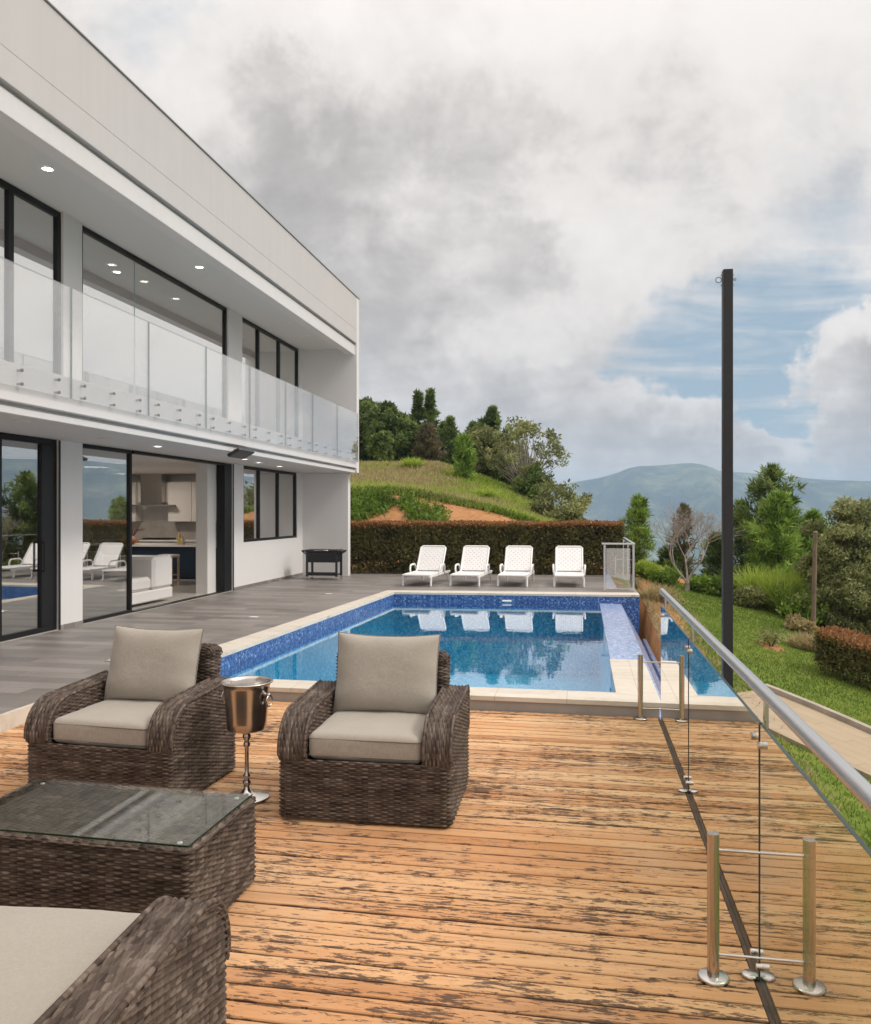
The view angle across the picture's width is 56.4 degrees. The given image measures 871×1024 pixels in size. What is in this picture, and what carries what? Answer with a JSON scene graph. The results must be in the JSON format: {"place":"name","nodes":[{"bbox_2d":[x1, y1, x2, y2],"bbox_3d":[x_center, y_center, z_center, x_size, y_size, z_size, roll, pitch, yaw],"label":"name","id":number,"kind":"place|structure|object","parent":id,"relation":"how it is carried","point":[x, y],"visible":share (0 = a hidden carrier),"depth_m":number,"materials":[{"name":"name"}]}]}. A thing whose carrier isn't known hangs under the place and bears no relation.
{"place":"outdoors","nodes":[
{"label":"outdoors","id":0,"kind":"place"},
{"bbox_2d":[0,571,637,713],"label":"terrace","id":1,"kind":"structure","parent":0,"point":[34,668],"depth_m":12.39,"materials":[{"name":"tile"}]},
{"bbox_2d":[0,702,34,732],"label":"terrace edging","id":2,"kind":"object","parent":1,"relation":"attached to","point":[14,718],"depth_m":6.42,"materials":[{"name":"beige stone"}]},
{"bbox_2d":[0,0,358,642],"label":"modern house","id":3,"kind":"structure","parent":1,"relation":"on","point":[178,303],"depth_m":11.93,"materials":[{"name":"white paint"}]},
{"bbox_2d":[0,432,56,641],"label":"sliding door","id":4,"kind":"structure","parent":3,"relation":"in","point":[46,448],"depth_m":10.64,"materials":[{"name":"black metal"}]},
{"bbox_2d":[0,178,60,374],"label":"balcony door","id":5,"kind":"structure","parent":3,"relation":"in","point":[30,229],"depth_m":10.40,"materials":[{"name":"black glass"}]},
{"bbox_2d":[83,444,131,622],"bbox_3d":[-4.903,0.305,12.059,0.072,2.538,1.330,0,0,10],"label":"sliding door","id":6,"kind":"structure","parent":3,"relation":"in","point":[127,608],"depth_m":12.64,"materials":[{"name":"black metal"}]},
{"bbox_2d":[83,551,171,606],"bbox_3d":[-5.956,1.098,13.997,2.300,0.850,1.530,0,0,10],"label":"white sofa","id":7,"kind":"object","parent":3,"relation":"on","point":[103,580],"visible":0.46,"depth_m":13.88,"materials":[{"name":"white paint"}]},
{"bbox_2d":[83,482,195,543],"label":"kitchen cabinets","id":8,"kind":"object","parent":3,"relation":"on","point":[106,510],"visible":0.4,"depth_m":20.90,"materials":[{"name":"white paint"}]},
{"bbox_2d":[140,537,175,539],"bbox_3d":[-7.037,0.678,20.671,0.840,0.045,0.420,0,0,10],"label":"gas hob","id":9,"kind":"object","parent":8,"relation":"on","point":[149,538],"visible":0.8,"depth_m":20.51,"materials":[{"name":"black metal"}]},
{"bbox_2d":[83,543,195,579],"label":"kitchen island","id":10,"kind":"structure","parent":3,"relation":"on","point":[186,552],"depth_m":18.06,"materials":[{"name":"blue paint"}]},
{"bbox_2d":[114,539,139,543],"bbox_3d":[-6.992,0.676,18.386,0.560,0.110,0.560,0,0,10],"label":"fruit bowl","id":11,"kind":"object","parent":10,"relation":"on","point":[121,541],"visible":0.59,"depth_m":18.24,"materials":[{"name":"orange ceramic"}]},
{"bbox_2d":[124,526,143,543],"bbox_3d":[-6.980,0.506,18.837,0.528,0.450,0.391,0,0,-10],"label":"twig vase","id":12,"kind":"object","parent":10,"relation":"on","point":[134,533],"visible":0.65,"depth_m":18.80,"materials":[{"name":"white paint"}]},
{"bbox_2d":[177,531,180,543],"bbox_3d":[-5.848,0.581,18.535,0.104,0.300,0.104,0,0,10],"label":"bottle","id":13,"kind":"object","parent":10,"relation":"on","point":[178,538],"visible":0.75,"depth_m":18.50,"materials":[{"name":"yellow glass"}]},
{"bbox_2d":[180,535,184,543],"bbox_3d":[-5.726,0.631,18.361,0.104,0.200,0.104,0,0,10],"label":"bottle","id":14,"kind":"object","parent":10,"relation":"on","point":[182,540],"visible":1,"depth_m":18.32,"materials":[{"name":"yellow glass"}]},
{"bbox_2d":[122,474,175,505],"bbox_3d":[-7.250,-0.560,20.613,1.340,0.820,0.390,0,0,10],"label":"cooker hood","id":15,"kind":"object","parent":3,"relation":"attached to","point":[153,489],"visible":0.9,"depth_m":20.58,"materials":[{"name":"silver metal"}]},
{"bbox_2d":[82,225,226,418],"bbox_3d":[-4.598,-2.760,13.747,0.072,2.570,4.780,0,0,10],"label":"picture window","id":16,"kind":"structure","parent":3,"relation":"in","point":[176,363],"depth_m":13.25,"materials":[{"name":"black glass"}]},
{"bbox_2d":[161,554,179,585],"bbox_3d":[-5.739,1.243,17.448,0.360,0.660,0.360,0,0,10],"label":"bar stool","id":17,"kind":"object","parent":3,"relation":"on","point":[172,556],"visible":0.48,"depth_m":17.55,"materials":[{"name":"white paint"}]},
{"bbox_2d":[227,448,254,458],"bbox_3d":[-3.154,-0.950,13.171,0.220,0.147,0.600,0,0,10],"label":"floodlight","id":18,"kind":"object","parent":3,"relation":"attached to","point":[241,453],"visible":1,"depth_m":13.08,"materials":[{"name":"grey metal"}]},
{"bbox_2d":[243,466,295,541],"bbox_3d":[-3.747,-0.167,18.399,0.072,1.590,3.220,0,0,10],"label":"kitchen window","id":19,"kind":"structure","parent":3,"relation":"in","point":[269,496],"depth_m":18.29,"materials":[{"name":"clear glass"}]},
{"bbox_2d":[242,317,297,436],"bbox_3d":[-3.748,-2.760,18.450,0.072,2.570,3.440,0,0,10],"label":"upper window","id":20,"kind":"structure","parent":3,"relation":"in","point":[263,351],"depth_m":18.32,"materials":[{"name":"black glass"}]},
{"bbox_2d":[301,549,346,579],"bbox_3d":[-2.625,1.228,19.100,0.980,0.699,0.523,0,0,9],"label":"cooler cart","id":21,"kind":"object","parent":1,"relation":"on","point":[324,556],"visible":1,"depth_m":18.93,"materials":[{"name":"black metal"}]},
{"bbox_2d":[402,545,449,586],"bbox_3d":[-0.190,1.177,18.102,0.731,0.819,1.856,0,0,14],"label":"sun lounger","id":22,"kind":"object","parent":1,"relation":"on","point":[431,555],"visible":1,"depth_m":18.40,"materials":[{"name":"white plastic"}]},
{"bbox_2d":[219,590,660,719],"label":"swimming pool","id":23,"kind":"structure","parent":1,"relation":"in","point":[613,681],"depth_m":12.36,"materials":[{"name":"tile"}]},
{"bbox_2d":[250,601,609,659],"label":"water","id":24,"kind":"structure","parent":23,"relation":"in","point":[558,630],"depth_m":12.09,"materials":[{"name":"blue liquid"}]},
{"bbox_2d":[269,691,659,717],"bbox_3d":[-0.600,1.808,7.171,4.990,0.383,0.030,0,0,10],"label":"step riser","id":25,"kind":"object","parent":1,"relation":"attached to","point":[577,709],"visible":0.14,"depth_m":6.87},
{"bbox_2d":[449,545,491,586],"bbox_3d":[0.810,1.177,18.065,0.731,0.819,1.856,0,0,13],"label":"sun lounger","id":26,"kind":"object","parent":1,"relation":"on","point":[477,556],"visible":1,"depth_m":18.37,"materials":[{"name":"white plastic"}]},
{"bbox_2d":[497,545,534,586],"bbox_3d":[1.798,1.177,17.989,0.731,0.819,1.856,0,0,12],"label":"sun lounger","id":27,"kind":"object","parent":1,"relation":"on","point":[518,561],"visible":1,"depth_m":18.29,"materials":[{"name":"white plastic"}]},
{"bbox_2d":[552,546,585,586],"bbox_3d":[2.944,1.177,17.883,0.731,0.819,1.856,0,0,9],"label":"sun lounger","id":28,"kind":"object","parent":1,"relation":"on","point":[568,561],"visible":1,"depth_m":18.19,"materials":[{"name":"white plastic"}]},
{"bbox_2d":[602,537,634,591],"bbox_3d":[3.974,1.097,18.031,0.650,0.963,3.960,0,0,10],"label":"corner fence","id":29,"kind":"object","parent":1,"relation":"on","point":[628,559],"visible":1,"depth_m":16.90,"materials":[{"name":"white metal"}]},
{"bbox_2d":[49,0,870,484],"label":"sky","id":30,"kind":"structure","parent":0,"point":[530,209],"materials":[{"name":"white"}]},
{"bbox_2d":[350,464,870,847],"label":"ground","id":31,"kind":"structure","parent":0,"point":[648,631],"depth_m":13.59,"materials":[{"name":"green plant"}]},
{"bbox_2d":[359,396,379,461],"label":"broadleaf tree","id":32,"kind":"object","parent":31,"relation":"on","point":[366,404],"visible":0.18,"depth_m":41.53,"materials":[{"name":"green plant"}]},
{"bbox_2d":[366,430,395,460],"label":"broadleaf tree","id":33,"kind":"object","parent":31,"relation":"on","point":[379,446],"visible":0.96,"depth_m":38.21,"materials":[{"name":"green plant"}]},
{"bbox_2d":[363,400,411,462],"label":"broadleaf tree","id":34,"kind":"object","parent":31,"relation":"on","point":[384,415],"visible":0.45,"depth_m":40.34,"materials":[{"name":"green plant"}]},
{"bbox_2d":[350,487,453,521],"bbox_3d":[0.025,0.354,24.437,11.608,2.410,3.950,0,0,10],"label":"creeper cover","id":35,"kind":"object","parent":31,"relation":"on","point":[365,504],"visible":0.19,"depth_m":25.58,"materials":[{"name":"green plant"}]},
{"bbox_2d":[386,417,419,460],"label":"broadleaf tree","id":36,"kind":"object","parent":31,"relation":"on","point":[404,439],"visible":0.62,"depth_m":40.24,"materials":[{"name":"green plant"}]},
{"bbox_2d":[399,456,427,467],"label":"grass clump","id":37,"kind":"object","parent":31,"relation":"on","point":[409,462],"visible":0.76,"depth_m":35.47,"materials":[{"name":"green plant"}]},
{"bbox_2d":[409,388,426,459],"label":"pine tree","id":38,"kind":"object","parent":31,"relation":"on","point":[417,413],"visible":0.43,"depth_m":42.72,"materials":[{"name":"green plant"}]},
{"bbox_2d":[410,422,448,461],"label":"pine tree","id":39,"kind":"object","parent":31,"relation":"on","point":[427,443],"visible":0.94,"depth_m":39.46,"materials":[{"name":"brown plant"}]},
{"bbox_2d":[420,387,441,432],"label":"pine tree","id":40,"kind":"object","parent":31,"relation":"on","point":[431,411],"visible":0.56,"depth_m":43.08,"materials":[{"name":"green plant"}]},
{"bbox_2d":[438,419,445,433],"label":"pine tree","id":41,"kind":"object","parent":31,"relation":"on","point":[441,424],"visible":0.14,"depth_m":43.46,"materials":[{"name":"green plant"}]},
{"bbox_2d":[431,427,463,463],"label":"broadleaf tree","id":42,"kind":"object","parent":31,"relation":"on","point":[447,460],"visible":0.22,"depth_m":41.13,"materials":[{"name":"green plant"}]},
{"bbox_2d":[440,415,458,464],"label":"pine tree","id":43,"kind":"object","parent":31,"relation":"on","point":[449,422],"visible":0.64,"depth_m":41.35,"materials":[{"name":"green plant"}]},
{"bbox_2d":[440,468,460,476],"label":"grass clump","id":44,"kind":"object","parent":31,"relation":"on","point":[454,473],"visible":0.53,"depth_m":34.15,"materials":[{"name":"green plant"}]},
{"bbox_2d":[452,432,477,479],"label":"pine tree","id":45,"kind":"object","parent":31,"relation":"on","point":[465,458],"visible":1,"depth_m":34.11,"materials":[{"name":"green plant"}]},
{"bbox_2d":[464,419,477,432],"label":"pine tree","id":46,"kind":"object","parent":31,"relation":"on","point":[471,423],"visible":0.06,"depth_m":43.23,"materials":[{"name":"green plant"}]},
{"bbox_2d":[469,487,498,497],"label":"grass clump","id":47,"kind":"object","parent":31,"relation":"on","point":[488,492],"visible":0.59,"depth_m":30.88,"materials":[{"name":"green plant"}]},
{"bbox_2d":[453,423,515,476],"bbox_3d":[2.357,-2.920,39.707,3.169,2.865,2.783,0,0,-11],"label":"broadleaf tree","id":48,"kind":"object","parent":31,"relation":"on","point":[479,436],"visible":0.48,"depth_m":38.85,"materials":[{"name":"green plant"}]},
{"bbox_2d":[350,519,625,574],"bbox_3d":[0.906,0.926,20.953,7.832,1.490,1.087,0,0,4],"label":"clipped hedge","id":49,"kind":"object","parent":31,"relation":"on","point":[383,542],"visible":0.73,"depth_m":20.58,"materials":[{"name":"green plant"}]},
{"bbox_2d":[469,404,514,441],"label":"pine tree","id":50,"kind":"object","parent":31,"relation":"on","point":[491,417],"visible":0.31,"depth_m":41.81,"materials":[{"name":"green plant"}]},
{"bbox_2d":[350,484,640,562],"bbox_3d":[-0.455,0.278,26.450,14.069,2.593,1.823,0,0,15],"label":"bench rim growth","id":51,"kind":"object","parent":31,"relation":"on","point":[503,511],"visible":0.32,"depth_m":26.26,"materials":[{"name":"green plant"}]},
{"bbox_2d":[475,445,523,485],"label":"broadleaf tree","id":52,"kind":"object","parent":31,"relation":"on","point":[494,474],"visible":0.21,"depth_m":39.15,"materials":[{"name":"green plant"}]},
{"bbox_2d":[350,459,664,567],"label":"grassy hill","id":53,"kind":"structure","parent":31,"relation":"on","point":[481,479],"depth_m":31.48,"materials":[{"name":"green plant"}]},
{"bbox_2d":[485,416,572,482],"bbox_3d":[4.107,-1.707,35.777,3.898,5.240,3.929,0,0,10],"label":"broadleaf tree","id":54,"kind":"object","parent":31,"relation":"on","point":[522,428],"visible":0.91,"depth_m":35.45,"materials":[{"name":"green plant"}]},
{"bbox_2d":[511,463,555,510],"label":"broadleaf tree","id":55,"kind":"object","parent":31,"relation":"on","point":[526,486],"visible":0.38,"depth_m":34.31,"materials":[{"name":"green plant"}]},
{"bbox_2d":[528,476,593,521],"bbox_3d":[4.564,0.372,30.604,2.765,3.537,3.061,0,0,10],"label":"broadleaf tree","id":56,"kind":"object","parent":31,"relation":"on","point":[574,506],"visible":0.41,"depth_m":30.20,"materials":[{"name":"green plant"}]},
{"bbox_2d":[558,492,592,510],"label":"broadleaf tree","id":57,"kind":"object","parent":31,"relation":"on","point":[585,495],"visible":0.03,"depth_m":32.33,"materials":[{"name":"green plant"}]},
{"bbox_2d":[619,492,656,561],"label":"pine tree","id":58,"kind":"object","parent":31,"relation":"on","point":[638,530],"visible":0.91,"depth_m":24.62,"materials":[{"name":"green plant"}]},
{"bbox_2d":[635,559,667,577],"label":"shrub","id":59,"kind":"object","parent":31,"relation":"on","point":[643,567],"visible":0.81,"depth_m":20.20,"materials":[{"name":"green plant"}]},
{"bbox_2d":[636,581,682,602],"bbox_3d":[4.656,1.662,17.027,1.282,0.425,1.389,0,0,10],"label":"grass clump","id":60,"kind":"object","parent":31,"relation":"on","point":[650,594],"visible":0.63,"depth_m":16.90,"materials":[{"name":"beige plant"}]},
{"bbox_2d":[644,566,683,585],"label":"shrub","id":61,"kind":"object","parent":31,"relation":"on","point":[669,575],"visible":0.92,"depth_m":19.74,"materials":[{"name":"green plant"}]},
{"bbox_2d":[652,544,687,570],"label":"tree","id":62,"kind":"object","parent":31,"relation":"on","point":[663,556],"visible":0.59,"depth_m":26.86,"materials":[{"name":"green plant"}]},
{"bbox_2d":[664,501,700,577],"bbox_3d":[8.158,1.002,26.949,1.248,2.752,1.323,0,0,10],"label":"pine tree","id":63,"kind":"object","parent":31,"relation":"on","point":[688,533],"visible":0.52,"depth_m":26.85,"materials":[{"name":"brown plant"}]},
{"bbox_2d":[646,503,742,590],"bbox_3d":[6.138,0.803,19.381,2.160,2.205,1.923,0,0,-35],"label":"bare tree","id":64,"kind":"object","parent":31,"relation":"on","point":[696,522],"visible":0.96,"depth_m":19.44,"materials":[{"name":"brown plant"}]},
{"bbox_2d":[682,572,721,595],"bbox_3d":[6.522,1.743,19.544,1.020,0.611,0.899,0,0,-18],"label":"shrub","id":65,"kind":"object","parent":31,"relation":"on","point":[703,583],"visible":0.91,"depth_m":19.32,"materials":[{"name":"green plant"}]},
{"bbox_2d":[699,529,721,576],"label":"pine tree","id":66,"kind":"object","parent":31,"relation":"on","point":[713,553],"visible":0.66,"depth_m":25.20,"materials":[{"name":"green plant"}]},
{"bbox_2d":[715,269,735,687],"bbox_3d":[2.916,0.110,8.156,0.205,5.080,0.094,0,0,8],"label":"black post","id":67,"kind":"object","parent":31,"relation":"on","point":[727,278],"visible":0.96,"depth_m":8.11,"materials":[{"name":"metal"}]},
{"bbox_2d":[712,578,739,596],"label":"shrub","id":68,"kind":"object","parent":31,"relation":"on","point":[718,591],"visible":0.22,"depth_m":19.25,"materials":[{"name":"green plant"}]},
{"bbox_2d":[733,497,753,581],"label":"pine tree","id":69,"kind":"object","parent":31,"relation":"on","point":[738,547],"visible":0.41,"depth_m":25.50,"materials":[{"name":"green plant"}]},
{"bbox_2d":[733,584,770,606],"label":"shrub","id":70,"kind":"object","parent":31,"relation":"on","point":[745,596],"visible":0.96,"depth_m":18.35,"materials":[{"name":"green plant"}]},
{"bbox_2d":[716,561,791,606],"bbox_3d":[7.561,1.647,19.287,2.264,1.128,2.224,0,0,-10],"label":"grass clump","id":71,"kind":"object","parent":31,"relation":"on","point":[747,577],"visible":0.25,"depth_m":19.07,"materials":[{"name":"green plant"}]},
{"bbox_2d":[740,580,768,608],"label":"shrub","id":72,"kind":"object","parent":31,"relation":"on","point":[752,587],"visible":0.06,"depth_m":18.97,"materials":[{"name":"green plant"}]},
{"bbox_2d":[752,626,788,646],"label":"shrub","id":73,"kind":"object","parent":31,"relation":"on","point":[769,637],"visible":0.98,"depth_m":14.16,"materials":[{"name":"green plant"}]},
{"bbox_2d":[734,563,811,611],"bbox_3d":[7.961,1.731,18.896,2.749,1.187,2.479,0,0,10],"label":"grass clump","id":74,"kind":"object","parent":31,"relation":"on","point":[766,605],"visible":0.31,"depth_m":18.54,"materials":[{"name":"green plant"}]},
{"bbox_2d":[739,489,818,582],"bbox_3d":[9.300,0.923,21.792,2.152,3.175,2.072,0,0,-39],"label":"pine tree","id":75,"kind":"object","parent":31,"relation":"on","point":[779,544],"visible":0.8,"depth_m":21.55,"materials":[{"name":"green plant"}]},
{"bbox_2d":[733,462,824,578],"bbox_3d":[10.195,0.556,24.622,2.422,4.222,3.316,0,0,-31],"label":"pine tree","id":76,"kind":"object","parent":31,"relation":"on","point":[772,474],"visible":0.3,"depth_m":24.45,"materials":[{"name":"green plant"}]},
{"bbox_2d":[767,577,806,610],"bbox_3d":[8.120,1.961,18.608,1.378,0.966,1.425,0,0,10],"label":"shrub","id":77,"kind":"object","parent":31,"relation":"on","point":[785,591],"visible":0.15,"depth_m":18.39,"materials":[{"name":"green plant"}]},
{"bbox_2d":[762,579,822,615],"bbox_3d":[8.139,1.938,18.278,2.086,0.955,2.104,0,0,27],"label":"grass clump","id":78,"kind":"object","parent":31,"relation":"on","point":[775,600],"visible":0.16,"depth_m":18.06,"materials":[{"name":"green plant"}]},
{"bbox_2d":[782,628,816,651],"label":"grass clump","id":79,"kind":"object","parent":31,"relation":"on","point":[801,641],"visible":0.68,"depth_m":14.53,"materials":[{"name":"beige plant"}]},
{"bbox_2d":[783,613,816,633],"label":"shrub","id":80,"kind":"object","parent":31,"relation":"on","point":[795,622],"visible":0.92,"depth_m":16.32,"materials":[{"name":"beige plant"}]},
{"bbox_2d":[775,593,834,625],"bbox_3d":[8.094,2.163,17.695,1.169,0.819,1.037,0,0,37],"label":"shrub","id":81,"kind":"object","parent":31,"relation":"on","point":[796,605],"visible":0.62,"depth_m":17.55,"materials":[{"name":"green plant"}]},
{"bbox_2d":[781,506,832,581],"bbox_3d":[10.560,1.286,22.558,2.091,2.940,1.726,0,0,10],"label":"pine tree","id":82,"kind":"object","parent":31,"relation":"on","point":[813,514],"visible":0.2,"depth_m":22.39,"materials":[{"name":"green plant"}]},
{"bbox_2d":[811,531,817,624],"bbox_3d":[7.867,1.585,16.871,0.144,2.363,0.100,0,0,7],"label":"wooden post","id":83,"kind":"object","parent":31,"relation":"on","point":[814,585],"visible":0.78,"depth_m":16.83,"materials":[{"name":"brown wood"}]},
{"bbox_2d":[797,538,836,584],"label":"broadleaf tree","id":84,"kind":"object","parent":31,"relation":"on","point":[810,552],"visible":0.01,"depth_m":22.18,"materials":[{"name":"green plant"}]},
{"bbox_2d":[765,684,870,733],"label":"kerb","id":85,"kind":"structure","parent":31,"relation":"on","point":[862,726],"depth_m":10.08,"materials":[{"name":"concrete"}]},
{"bbox_2d":[787,555,870,635],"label":"broadleaf tree","id":86,"kind":"object","parent":31,"relation":"on","point":[850,590],"visible":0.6,"depth_m":17.21,"materials":[{"name":"green plant"}]},
{"bbox_2d":[792,495,870,625],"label":"broadleaf tree","id":87,"kind":"object","parent":31,"relation":"on","point":[849,539],"visible":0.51,"depth_m":17.84,"materials":[{"name":"green plant"}]},
{"bbox_2d":[811,625,870,689],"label":"hedge","id":88,"kind":"object","parent":31,"relation":"on","point":[838,647],"visible":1,"depth_m":12.40,"materials":[{"name":"green plant"}]},
{"bbox_2d":[835,496,870,583],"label":"broadleaf tree","id":89,"kind":"object","parent":31,"relation":"on","point":[867,502],"visible":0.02,"depth_m":20.15,"materials":[{"name":"green plant"}]},
{"bbox_2d":[551,463,870,577],"bbox_3d":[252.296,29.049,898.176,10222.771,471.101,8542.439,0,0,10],"label":"mountains","id":90,"kind":"structure","parent":0,"point":[697,487],"depth_m":2971.93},
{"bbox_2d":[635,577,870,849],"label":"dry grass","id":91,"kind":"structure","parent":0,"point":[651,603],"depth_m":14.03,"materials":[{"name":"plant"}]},
{"bbox_2d":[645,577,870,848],"bbox_3d":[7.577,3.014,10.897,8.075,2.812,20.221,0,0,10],"label":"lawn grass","id":92,"kind":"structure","parent":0,"point":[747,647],"depth_m":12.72,"materials":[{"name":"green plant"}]},
{"bbox_2d":[737,691,870,779],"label":"path","id":93,"kind":"structure","parent":0,"point":[850,744],"depth_m":9.25,"materials":[{"name":"beige concrete"}]},
{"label":"deck substructure","id":94,"kind":"structure","parent":0,"visible":0},
{"bbox_2d":[0,701,768,1023],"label":"timber deck","id":95,"kind":"structure","parent":94,"relation":"on","point":[555,872],"depth_m":3.56,"materials":[{"name":"brown wood"}]},
{"bbox_2d":[0,895,230,1023],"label":"rattan sofa","id":96,"kind":"object","parent":95,"relation":"on","point":[161,960],"visible":1,"depth_m":2.15,"materials":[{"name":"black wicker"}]},
{"bbox_2d":[0,778,255,912],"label":"coffee table","id":97,"kind":"object","parent":95,"relation":"on","point":[93,846],"visible":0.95,"depth_m":3.30,"materials":[{"name":"brown wicker"}]},
{"bbox_2d":[23,625,235,791],"bbox_3d":[-1.866,1.216,5.102,0.984,0.932,0.858,0,0,13],"label":"rattan armchair","id":98,"kind":"object","parent":95,"relation":"on","point":[147,709],"visible":0.96,"depth_m":4.86,"materials":[{"name":"brown wicker"}]},
{"bbox_2d":[228,733,269,803],"bbox_3d":[-1.121,1.494,4.821,0.270,0.409,0.270,0,0,10],"label":"bucket stand","id":99,"kind":"object","parent":95,"relation":"on","point":[261,795],"visible":0.69,"depth_m":4.81,"materials":[{"name":"silver metal"}]},
{"bbox_2d":[220,676,272,733],"bbox_3d":[-1.121,1.145,4.821,0.328,0.286,0.310,0,0,10],"label":"wine bucket","id":100,"kind":"object","parent":99,"relation":"on","point":[246,702],"visible":1,"depth_m":4.72,"materials":[{"name":"silver metal"}]},
{"bbox_2d":[277,632,469,826],"bbox_3d":[-0.327,1.216,4.814,0.984,0.932,0.858,0,0,9],"label":"rattan armchair","id":101,"kind":"object","parent":95,"relation":"on","point":[376,731],"visible":1,"depth_m":4.47,"materials":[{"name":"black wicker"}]},
{"bbox_2d":[633,588,870,1023],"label":"glass railing","id":102,"kind":"object","parent":95,"relation":"on","point":[788,856],"visible":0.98,"depth_m":2.78,"materials":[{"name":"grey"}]},
{"bbox_2d":[658,718,774,1023],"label":"deck edge board","id":103,"kind":"object","parent":94,"relation":"attached to","point":[756,982],"visible":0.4,"depth_m":3.48,"materials":[{"name":"wood"}]}
]}

